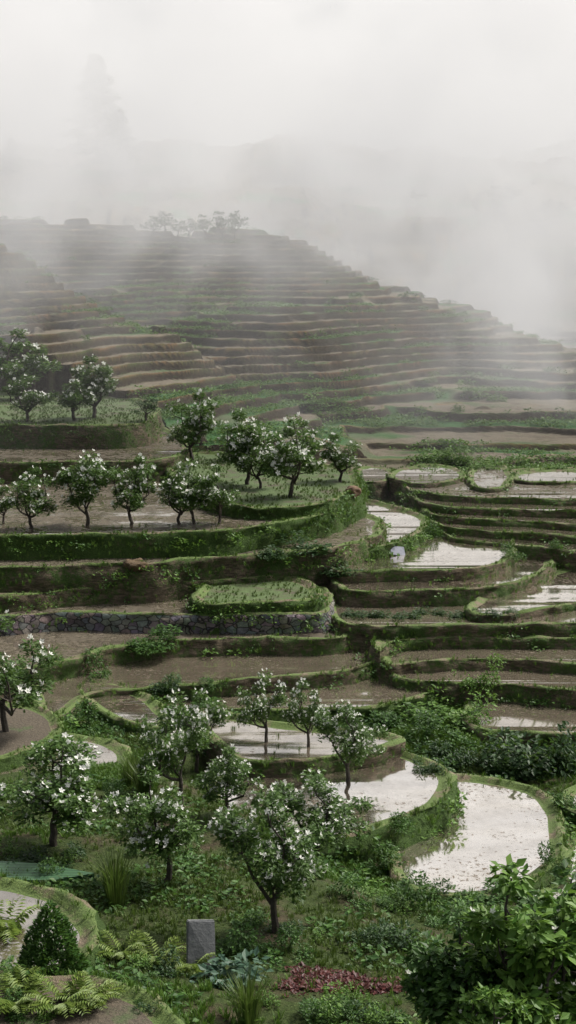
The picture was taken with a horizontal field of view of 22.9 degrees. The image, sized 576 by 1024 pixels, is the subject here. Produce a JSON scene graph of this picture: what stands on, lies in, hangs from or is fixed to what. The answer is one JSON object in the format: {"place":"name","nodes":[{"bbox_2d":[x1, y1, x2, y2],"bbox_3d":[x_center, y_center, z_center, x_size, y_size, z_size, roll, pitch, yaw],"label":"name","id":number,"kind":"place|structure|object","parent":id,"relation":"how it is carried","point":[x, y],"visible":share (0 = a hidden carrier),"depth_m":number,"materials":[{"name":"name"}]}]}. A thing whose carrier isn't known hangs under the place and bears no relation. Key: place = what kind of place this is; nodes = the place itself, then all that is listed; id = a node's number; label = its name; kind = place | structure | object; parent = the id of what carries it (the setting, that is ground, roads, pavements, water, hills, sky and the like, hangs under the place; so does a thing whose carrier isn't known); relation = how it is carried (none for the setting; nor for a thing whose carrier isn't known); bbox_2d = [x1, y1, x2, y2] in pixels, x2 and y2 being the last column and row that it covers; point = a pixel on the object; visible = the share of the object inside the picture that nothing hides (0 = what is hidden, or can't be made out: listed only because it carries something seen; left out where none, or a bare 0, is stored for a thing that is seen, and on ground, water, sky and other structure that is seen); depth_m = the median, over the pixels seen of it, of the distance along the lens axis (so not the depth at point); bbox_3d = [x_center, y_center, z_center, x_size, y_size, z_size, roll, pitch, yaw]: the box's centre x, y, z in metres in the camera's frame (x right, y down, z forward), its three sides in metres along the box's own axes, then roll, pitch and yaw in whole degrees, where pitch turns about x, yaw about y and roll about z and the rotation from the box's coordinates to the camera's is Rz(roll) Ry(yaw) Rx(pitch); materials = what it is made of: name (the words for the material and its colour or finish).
{"place":"outdoors","nodes":[
{"label":"outdoors","id":0,"kind":"place"},
{"bbox_2d":[0,702,64,772],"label":"rice terrace","id":1,"kind":"structure","parent":0,"point":[34,724],"depth_m":46.85,"materials":[{"name":"soil"}]},
{"bbox_2d":[0,877,106,972],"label":"rice terrace","id":2,"kind":"structure","parent":0,"point":[16,889],"depth_m":30.16,"materials":[{"name":"plant"}]},
{"bbox_2d":[0,896,39,942],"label":"fern","id":3,"kind":"object","parent":2,"relation":"on","point":[13,928],"visible":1,"depth_m":29.50,"materials":[{"name":"green plant"}]},
{"bbox_2d":[1,733,134,773],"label":"rice terrace","id":4,"kind":"structure","parent":0,"point":[107,746],"depth_m":45.97,"materials":[{"name":"liquid"}]},
{"bbox_2d":[0,392,164,448],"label":"rice terrace","id":5,"kind":"structure","parent":0,"point":[98,440],"depth_m":85.73,"materials":[{"name":"green plant"}]},
{"bbox_2d":[1,372,54,421],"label":"pear tree","id":6,"kind":"object","parent":5,"relation":"on","point":[30,397],"visible":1,"depth_m":87.56,"materials":[{"name":"green plant"}]},
{"bbox_2d":[0,328,61,399],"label":"pear tree","id":7,"kind":"object","parent":5,"relation":"on","point":[37,364],"visible":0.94,"depth_m":101.54,"materials":[{"name":"green plant"}]},
{"bbox_2d":[47,366,103,420],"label":"pear tree","id":8,"kind":"object","parent":5,"relation":"on","point":[76,393],"visible":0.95,"depth_m":87.87,"materials":[{"name":"green plant"}]},
{"bbox_2d":[62,354,118,417],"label":"pear tree","id":9,"kind":"object","parent":5,"relation":"on","point":[101,372],"visible":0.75,"depth_m":88.90,"materials":[{"name":"green plant"}]},
{"bbox_2d":[0,970,185,1023],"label":"rice terrace","id":10,"kind":"structure","parent":0,"point":[117,1010],"depth_m":25.36,"materials":[{"name":"plant"}]},
{"bbox_2d":[0,972,51,1014],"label":"fern","id":11,"kind":"object","parent":10,"relation":"on","point":[6,1006],"visible":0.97,"depth_m":25.25,"materials":[{"name":"green plant"}]},
{"bbox_2d":[22,971,102,1017],"bbox_3d":[-4.011,8.700,25.430,1.470,0.470,1.430,-4,11,-21],"label":"fern","id":12,"kind":"object","parent":10,"relation":"on","point":[61,1009],"visible":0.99,"depth_m":25.36,"materials":[{"name":"green plant"}]},
{"bbox_2d":[51,970,126,1013],"bbox_3d":[-3.592,8.711,25.574,1.233,0.394,1.199,2,10,13],"label":"fern","id":13,"kind":"object","parent":10,"relation":"on","point":[100,995],"visible":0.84,"depth_m":25.61,"materials":[{"name":"green plant"}]},
{"bbox_2d":[0,427,191,483],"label":"rice terrace","id":14,"kind":"structure","parent":0,"point":[112,457],"depth_m":81.19,"materials":[{"name":"green plant"}]},
{"bbox_2d":[80,683,172,735],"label":"rice terrace","id":15,"kind":"structure","parent":0,"point":[132,706],"depth_m":52.16,"materials":[{"name":"liquid"}]},
{"bbox_2d":[0,574,326,612],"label":"rice terrace","id":16,"kind":"structure","parent":0,"point":[11,605],"depth_m":61.86,"materials":[{"name":"brown plant"}]},
{"bbox_2d":[0,481,332,560],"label":"rice terrace","id":17,"kind":"structure","parent":0,"point":[153,514],"depth_m":65.87,"materials":[{"name":"green plant"}]},
{"bbox_2d":[6,465,58,528],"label":"pear tree","id":18,"kind":"object","parent":17,"relation":"on","point":[33,497],"visible":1,"depth_m":65.37,"materials":[{"name":"green plant"}]},
{"bbox_2d":[48,449,109,525],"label":"pear tree","id":19,"kind":"object","parent":17,"relation":"on","point":[79,481],"visible":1,"depth_m":65.86,"materials":[{"name":"green plant"}]},
{"bbox_2d":[107,453,157,525],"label":"pear tree","id":20,"kind":"object","parent":17,"relation":"on","point":[134,499],"visible":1,"depth_m":66.19,"materials":[{"name":"green plant"}]},
{"bbox_2d":[156,461,207,524],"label":"pear tree","id":21,"kind":"object","parent":17,"relation":"on","point":[186,504],"visible":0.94,"depth_m":66.27,"materials":[{"name":"green plant"}]},
{"bbox_2d":[166,458,216,523],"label":"pear tree","id":22,"kind":"object","parent":17,"relation":"on","point":[190,493],"visible":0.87,"depth_m":66.54,"materials":[{"name":"green plant"}]},
{"bbox_2d":[194,464,240,523],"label":"pear tree","id":23,"kind":"object","parent":17,"relation":"on","point":[219,499],"visible":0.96,"depth_m":66.50,"materials":[{"name":"green plant"}]},
{"bbox_2d":[0,586,334,635],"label":"rice terrace","id":24,"kind":"structure","parent":0,"point":[118,619],"depth_m":60.23,"materials":[{"name":"grey stone"}]},
{"bbox_2d":[0,631,348,694],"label":"rice terrace","id":25,"kind":"structure","parent":0,"point":[73,643],"depth_m":58.88,"materials":[{"name":"brown plant"}]},
{"bbox_2d":[124,623,182,652],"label":"bush","id":26,"kind":"object","parent":25,"relation":"on","point":[166,636],"visible":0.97,"depth_m":58.56,"materials":[{"name":"green plant"}]},
{"bbox_2d":[0,513,386,603],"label":"rice terrace","id":27,"kind":"structure","parent":0,"point":[68,573],"depth_m":63.36,"materials":[{"name":"green plant"}]},
{"bbox_2d":[275,530,334,556],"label":"dark bush","id":28,"kind":"object","parent":27,"relation":"on","point":[307,546],"visible":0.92,"depth_m":65.95,"materials":[{"name":"green plant"}]},
{"bbox_2d":[27,651,373,723],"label":"rice terrace","id":29,"kind":"structure","parent":0,"point":[243,670],"depth_m":56.28,"materials":[{"name":"liquid"}]},
{"bbox_2d":[63,699,106,734],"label":"bush","id":30,"kind":"object","parent":29,"relation":"on","point":[92,713],"visible":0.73,"depth_m":50.71,"materials":[{"name":"green plant"}]},
{"bbox_2d":[218,963,275,1023],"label":"tall grass","id":31,"kind":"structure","parent":0,"point":[248,1006],"depth_m":25.89,"materials":[{"name":"green plant"}]},
{"bbox_2d":[188,576,324,633],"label":"rice terrace","id":32,"kind":"structure","parent":0,"point":[248,589],"depth_m":61.40,"materials":[{"name":"green plant"}]},
{"bbox_2d":[164,451,366,538],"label":"rice terrace","id":33,"kind":"structure","parent":0,"point":[266,489],"depth_m":72.95,"materials":[{"name":"green plant"}]},
{"bbox_2d":[164,388,222,461],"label":"pear tree","id":34,"kind":"object","parent":33,"relation":"on","point":[198,424],"visible":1,"depth_m":83.56,"materials":[{"name":"green plant"}]},
{"bbox_2d":[214,408,275,484],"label":"pear tree","id":35,"kind":"object","parent":33,"relation":"on","point":[232,446],"visible":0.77,"depth_m":74.63,"materials":[{"name":"green plant"}]},
{"bbox_2d":[236,429,275,488],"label":"pear tree","id":36,"kind":"object","parent":33,"relation":"on","point":[245,463],"visible":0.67,"depth_m":73.94,"materials":[{"name":"green plant"}]},
{"bbox_2d":[257,412,326,496],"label":"pear tree","id":37,"kind":"object","parent":33,"relation":"on","point":[284,458],"visible":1,"depth_m":70.93,"materials":[{"name":"green plant"}]},
{"bbox_2d":[314,432,362,481],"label":"pear tree","id":38,"kind":"object","parent":33,"relation":"on","point":[329,455],"visible":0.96,"depth_m":76.27,"materials":[{"name":"green plant"}]},
{"bbox_2d":[0,133,575,1023],"bbox_3d":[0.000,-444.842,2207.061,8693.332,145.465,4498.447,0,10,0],"label":"terrain","id":39,"kind":"structure","parent":0,"point":[454,233],"depth_m":147.76,"materials":[{"name":"green plant"}]},
{"bbox_2d":[0,609,67,731],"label":"pear tree","id":40,"kind":"object","parent":39,"relation":"on","point":[13,674],"visible":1,"depth_m":46.50,"materials":[{"name":"green plant"}]},
{"bbox_2d":[0,861,93,883],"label":"green net","id":41,"kind":"object","parent":39,"relation":"on","point":[32,873],"visible":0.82,"depth_m":33.57,"materials":[{"name":"green fabric"}]},
{"bbox_2d":[0,732,105,846],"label":"pear tree","id":42,"kind":"object","parent":39,"relation":"on","point":[76,809],"visible":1,"depth_m":35.16,"materials":[{"name":"green plant"}]},
{"bbox_2d":[16,899,95,975],"bbox_3d":[-4.523,8.161,27.228,1.678,1.706,1.641,0,10,0],"label":"conical shrub","id":43,"kind":"object","parent":39,"relation":"on","point":[32,950],"visible":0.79,"depth_m":27.07,"materials":[{"name":"green plant"}]},
{"bbox_2d":[54,53,140,157],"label":"conifer","id":44,"kind":"object","parent":39,"relation":"on","point":[95,69],"visible":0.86,"depth_m":307.90,"materials":[{"name":"grey plant"}]},
{"bbox_2d":[80,844,152,908],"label":"tall grass","id":45,"kind":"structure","parent":39,"relation":"on","point":[114,880],"depth_m":31.66,"materials":[{"name":"green plant"}]},
{"bbox_2d":[95,109,143,171],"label":"conifer","id":46,"kind":"object","parent":39,"relation":"on","point":[115,133],"visible":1,"depth_m":289.64,"materials":[{"name":"grey plant"}]},
{"bbox_2d":[95,929,151,961],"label":"fern","id":47,"kind":"object","parent":39,"relation":"on","point":[125,953],"visible":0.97,"depth_m":28.87,"materials":[{"name":"green plant"}]},
{"bbox_2d":[96,763,208,883],"bbox_3d":[-2.990,7.346,32.984,2.523,3.140,2.028,3,10,15],"label":"pear tree","id":48,"kind":"object","parent":39,"relation":"on","point":[160,840],"visible":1,"depth_m":32.71,"materials":[{"name":"green plant"}]},
{"bbox_2d":[128,932,185,966],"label":"fern","id":49,"kind":"object","parent":39,"relation":"on","point":[162,949],"visible":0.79,"depth_m":28.88,"materials":[{"name":"green plant"}]},
{"bbox_2d":[136,688,213,802],"bbox_3d":[-3.258,6.704,40.201,2.173,3.686,2.108,3,10,15],"label":"pear tree","id":50,"kind":"object","parent":39,"relation":"on","point":[169,756],"visible":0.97,"depth_m":40.01,"materials":[{"name":"green plant"}]},
{"bbox_2d":[161,687,230,772],"bbox_3d":[-3.102,7.281,47.037,2.348,3.160,1.694,-2,10,-11],"label":"pear tree","id":51,"kind":"object","parent":39,"relation":"on","point":[216,711],"visible":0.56,"depth_m":46.66,"materials":[{"name":"green plant"}]},
{"bbox_2d":[186,919,215,967],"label":"stone slab","id":52,"kind":"structure","parent":39,"relation":"on","point":[200,938],"depth_m":28.59,"materials":[{"name":"stone"}]},
{"bbox_2d":[190,744,263,814],"bbox_3d":[-1.768,7.321,38.596,1.960,2.310,1.816,-4,11,-20],"label":"pear tree","id":53,"kind":"object","parent":39,"relation":"on","point":[227,772],"visible":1,"depth_m":38.20,"materials":[{"name":"green plant"}]},
{"bbox_2d":[189,946,273,987],"bbox_3d":[-1.155,8.973,27.687,1.450,0.797,1.596,9,14,43],"label":"hosta plant","id":54,"kind":"object","parent":39,"relation":"on","point":[237,965],"visible":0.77,"depth_m":27.73,"materials":[{"name":"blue plant"}]},
{"bbox_2d":[215,920,290,970],"bbox_3d":[-0.692,8.986,29.405,1.771,0.877,1.220,3,11,19],"label":"bush","id":55,"kind":"object","parent":39,"relation":"on","point":[269,953],"visible":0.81,"depth_m":29.44,"materials":[{"name":"green plant"}]},
{"bbox_2d":[207,784,337,933],"bbox_3d":[-0.210,7.559,30.560,2.867,3.555,2.069,-3,10,-15],"label":"pear tree","id":56,"kind":"object","parent":39,"relation":"on","point":[279,861],"visible":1,"depth_m":30.37,"materials":[{"name":"green plant"}]},
{"bbox_2d":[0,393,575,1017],"bbox_3d":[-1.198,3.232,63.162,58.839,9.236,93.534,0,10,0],"label":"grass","id":57,"kind":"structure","parent":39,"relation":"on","point":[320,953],"depth_m":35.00,"materials":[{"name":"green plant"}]},
{"bbox_2d":[0,415,575,1023],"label":"bright grass","id":58,"kind":"structure","parent":39,"relation":"on","point":[100,771],"depth_m":47.77,"materials":[{"name":"green plant"}]},
{"bbox_2d":[0,243,575,472],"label":"hillside crops","id":59,"kind":"object","parent":39,"relation":"on","point":[497,461],"visible":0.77,"depth_m":111.12,"materials":[{"name":"green plant"}]},
{"bbox_2d":[0,420,575,1023],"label":"weeds","id":60,"kind":"object","parent":39,"relation":"on","point":[382,946],"visible":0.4,"depth_m":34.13,"materials":[{"name":"green plant"}]},
{"bbox_2d":[0,216,575,436],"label":"hillside shrubs","id":61,"kind":"object","parent":39,"relation":"on","point":[355,295],"visible":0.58,"depth_m":138.28,"materials":[{"name":"green plant"}]},
{"bbox_2d":[268,922,316,964],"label":"bush","id":62,"kind":"object","parent":39,"relation":"on","point":[295,941],"visible":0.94,"depth_m":29.92,"materials":[{"name":"green plant"}]},
{"bbox_2d":[201,708,405,777],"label":"rice terrace","id":63,"kind":"structure","parent":39,"relation":"on","point":[249,743],"depth_m":47.43,"materials":[{"name":"liquid"}]},
{"bbox_2d":[235,667,288,741],"bbox_3d":[-0.902,6.565,47.762,1.854,2.853,1.799,1,10,8],"label":"pear tree","id":64,"kind":"object","parent":63,"relation":"on","point":[258,709],"visible":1,"depth_m":47.61,"materials":[{"name":"green plant"}]},
{"bbox_2d":[278,677,330,746],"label":"pear tree","id":65,"kind":"object","parent":63,"relation":"on","point":[292,715],"visible":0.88,"depth_m":47.37,"materials":[{"name":"green plant"}]},
{"bbox_2d":[266,769,373,856],"bbox_3d":[0.947,8.529,39.303,3.064,2.879,2.211,-1,10,-5],"label":"pear tree","id":66,"kind":"object","parent":39,"relation":"on","point":[336,808],"visible":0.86,"depth_m":39.25,"materials":[{"name":"green plant"}]},
{"bbox_2d":[272,961,412,996],"bbox_3d":[1.261,9.331,28.190,3.224,0.575,2.057,0,10,0],"label":"red groundcover","id":67,"kind":"object","parent":39,"relation":"on","point":[298,983],"visible":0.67,"depth_m":28.04,"materials":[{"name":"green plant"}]},
{"bbox_2d":[326,871,371,914],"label":"bush","id":68,"kind":"object","parent":39,"relation":"on","point":[363,902],"visible":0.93,"depth_m":33.73,"materials":[{"name":"green plant"}]},
{"bbox_2d":[354,839,405,875],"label":"bush","id":69,"kind":"object","parent":39,"relation":"on","point":[385,860],"visible":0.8,"depth_m":40.55,"materials":[{"name":"green plant"}]},
{"bbox_2d":[368,917,419,952],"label":"dark bush","id":70,"kind":"object","parent":39,"relation":"on","point":[395,938],"visible":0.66,"depth_m":30.94,"materials":[{"name":"green plant"}]},
{"bbox_2d":[387,869,444,911],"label":"bush","id":71,"kind":"object","parent":39,"relation":"on","point":[412,895],"visible":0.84,"depth_m":35.37,"materials":[{"name":"green plant"}]},
{"bbox_2d":[393,701,463,730],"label":"bush","id":72,"kind":"object","parent":39,"relation":"on","point":[441,709],"visible":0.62,"depth_m":53.31,"materials":[{"name":"green plant"}]},
{"bbox_2d":[403,709,473,750],"bbox_3d":[5.458,7.799,51.422,2.655,1.255,1.829,2,10,10],"label":"bush","id":73,"kind":"object","parent":39,"relation":"on","point":[424,716],"visible":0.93,"depth_m":51.37,"materials":[{"name":"green plant"}]},
{"bbox_2d":[410,437,469,464],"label":"bush","id":74,"kind":"object","parent":39,"relation":"on","point":[441,460],"visible":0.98,"depth_m":92.72,"materials":[{"name":"green plant"}]},
{"bbox_2d":[399,903,503,1023],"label":"broadleaf tree","id":75,"kind":"object","parent":39,"relation":"on","point":[433,987],"visible":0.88,"depth_m":24.18,"materials":[{"name":"green plant"}]},
{"bbox_2d":[437,688,498,730],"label":"bush","id":76,"kind":"object","parent":39,"relation":"on","point":[476,713],"visible":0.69,"depth_m":52.96,"materials":[{"name":"green plant"}]},
{"bbox_2d":[442,981,533,1023],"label":"broadleaf tree","id":77,"kind":"object","parent":39,"relation":"on","point":[482,997],"visible":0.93,"depth_m":22.56,"materials":[{"name":"green plant"}]},
{"bbox_2d":[475,732,531,780],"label":"dark bush","id":78,"kind":"object","parent":39,"relation":"on","point":[487,767],"visible":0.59,"depth_m":49.41,"materials":[{"name":"green plant"}]},
{"bbox_2d":[449,853,575,1023],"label":"broadleaf tree","id":79,"kind":"object","parent":39,"relation":"on","point":[533,957],"visible":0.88,"depth_m":23.51,"materials":[{"name":"green plant"}]},
{"bbox_2d":[479,726,552,782],"bbox_3d":[7.893,8.368,49.135,2.800,1.735,2.804,3,10,16],"label":"dark bush","id":80,"kind":"object","parent":39,"relation":"on","point":[520,760],"visible":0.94,"depth_m":48.66,"materials":[{"name":"green plant"}]},
{"bbox_2d":[516,858,575,997],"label":"broadleaf tree","id":81,"kind":"object","parent":39,"relation":"on","point":[561,871],"visible":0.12,"depth_m":25.07,"materials":[{"name":"green plant"}]},
{"bbox_2d":[536,721,575,779],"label":"dark bush","id":82,"kind":"object","parent":39,"relation":"on","point":[560,761],"visible":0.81,"depth_m":48.81,"materials":[{"name":"green plant"}]},
{"bbox_2d":[0,0,575,150],"label":"sky","id":83,"kind":"structure","parent":0,"point":[383,74],"materials":[{"name":"white"}]},
{"bbox_2d":[160,678,440,722],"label":"rice terrace","id":84,"kind":"structure","parent":0,"point":[374,693],"depth_m":54.79,"materials":[{"name":"liquid"}]},
{"bbox_2d":[207,751,457,862],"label":"rice terrace","id":85,"kind":"structure","parent":0,"point":[394,785],"depth_m":44.22,"materials":[{"name":"liquid"}]},
{"bbox_2d":[310,700,389,782],"bbox_3d":[1.996,7.391,45.292,2.598,2.874,1.874,0,10,1],"label":"pear tree","id":86,"kind":"object","parent":85,"relation":"on","point":[357,743],"visible":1,"depth_m":45.24,"materials":[{"name":"green plant"}]},
{"bbox_2d":[357,466,391,499],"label":"rice terrace","id":87,"kind":"structure","parent":0,"point":[376,474],"depth_m":84.89,"materials":[{"name":"liquid"}]},
{"bbox_2d":[366,499,428,558],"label":"rice terrace","id":88,"kind":"structure","parent":0,"point":[404,522],"depth_m":74.55,"materials":[{"name":"liquid"}]},
{"bbox_2d":[327,535,516,588],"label":"rice terrace","id":89,"kind":"structure","parent":0,"point":[430,556],"depth_m":67.09,"materials":[{"name":"liquid"}]},
{"bbox_2d":[387,464,466,501],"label":"rice terrace","id":90,"kind":"structure","parent":0,"point":[412,473],"depth_m":85.40,"materials":[{"name":"liquid"}]},
{"bbox_2d":[328,558,556,606],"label":"rice terrace","id":91,"kind":"structure","parent":0,"point":[506,583],"depth_m":63.95,"materials":[{"name":"plant"}]},
{"bbox_2d":[331,598,575,651],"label":"rice terrace","id":92,"kind":"structure","parent":0,"point":[360,629],"depth_m":59.76,"materials":[{"name":"soil"}]},
{"bbox_2d":[366,635,575,677],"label":"rice terrace","id":93,"kind":"structure","parent":0,"point":[488,642],"depth_m":59.36,"materials":[{"name":"soil"}]},
{"bbox_2d":[376,648,575,683],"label":"rice terrace","id":94,"kind":"structure","parent":0,"point":[442,659],"depth_m":57.52,"materials":[{"name":"soil"}]},
{"bbox_2d":[382,773,571,906],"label":"rice terrace","id":95,"kind":"structure","parent":0,"point":[498,821],"depth_m":42.61,"materials":[{"name":"liquid"}]},
{"bbox_2d":[390,670,575,708],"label":"rice terrace","id":96,"kind":"structure","parent":0,"point":[512,688],"depth_m":55.50,"materials":[{"name":"soil"}]},
{"bbox_2d":[458,651,505,692],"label":"bush","id":97,"kind":"object","parent":96,"relation":"on","point":[483,679],"visible":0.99,"depth_m":55.25,"materials":[{"name":"green plant"}]},
{"bbox_2d":[399,467,575,505],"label":"rice terrace","id":98,"kind":"structure","parent":0,"point":[452,493],"depth_m":80.43,"materials":[{"name":"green plant"}]},
{"bbox_2d":[403,494,575,517],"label":"rice terrace","id":99,"kind":"structure","parent":0,"point":[468,508],"depth_m":77.15,"materials":[{"name":"plant"}]},
{"bbox_2d":[464,461,514,492],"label":"rice terrace","id":100,"kind":"structure","parent":0,"point":[491,480],"depth_m":84.95,"materials":[{"name":"white liquid"}]},
{"bbox_2d":[419,507,575,530],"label":"rice terrace","id":101,"kind":"structure","parent":0,"point":[562,523],"depth_m":75.14,"materials":[{"name":"plant"}]},
{"bbox_2d":[429,518,575,542],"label":"rice terrace","id":102,"kind":"structure","parent":0,"point":[551,534],"depth_m":73.29,"materials":[{"name":"plant"}]},
{"bbox_2d":[442,531,575,570],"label":"rice terrace","id":103,"kind":"structure","parent":0,"point":[537,548],"depth_m":70.48,"materials":[{"name":"plant"}]},
{"bbox_2d":[460,699,575,747],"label":"rice terrace","id":104,"kind":"structure","parent":0,"point":[541,720],"depth_m":52.99,"materials":[{"name":"liquid"}]},
{"bbox_2d":[464,568,575,621],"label":"rice terrace","id":105,"kind":"structure","parent":0,"point":[546,597],"depth_m":63.01,"materials":[{"name":"liquid"}]},
{"bbox_2d":[514,469,575,485],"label":"rice terrace","id":106,"kind":"structure","parent":0,"point":[544,476],"depth_m":86.07,"materials":[{"name":"liquid"}]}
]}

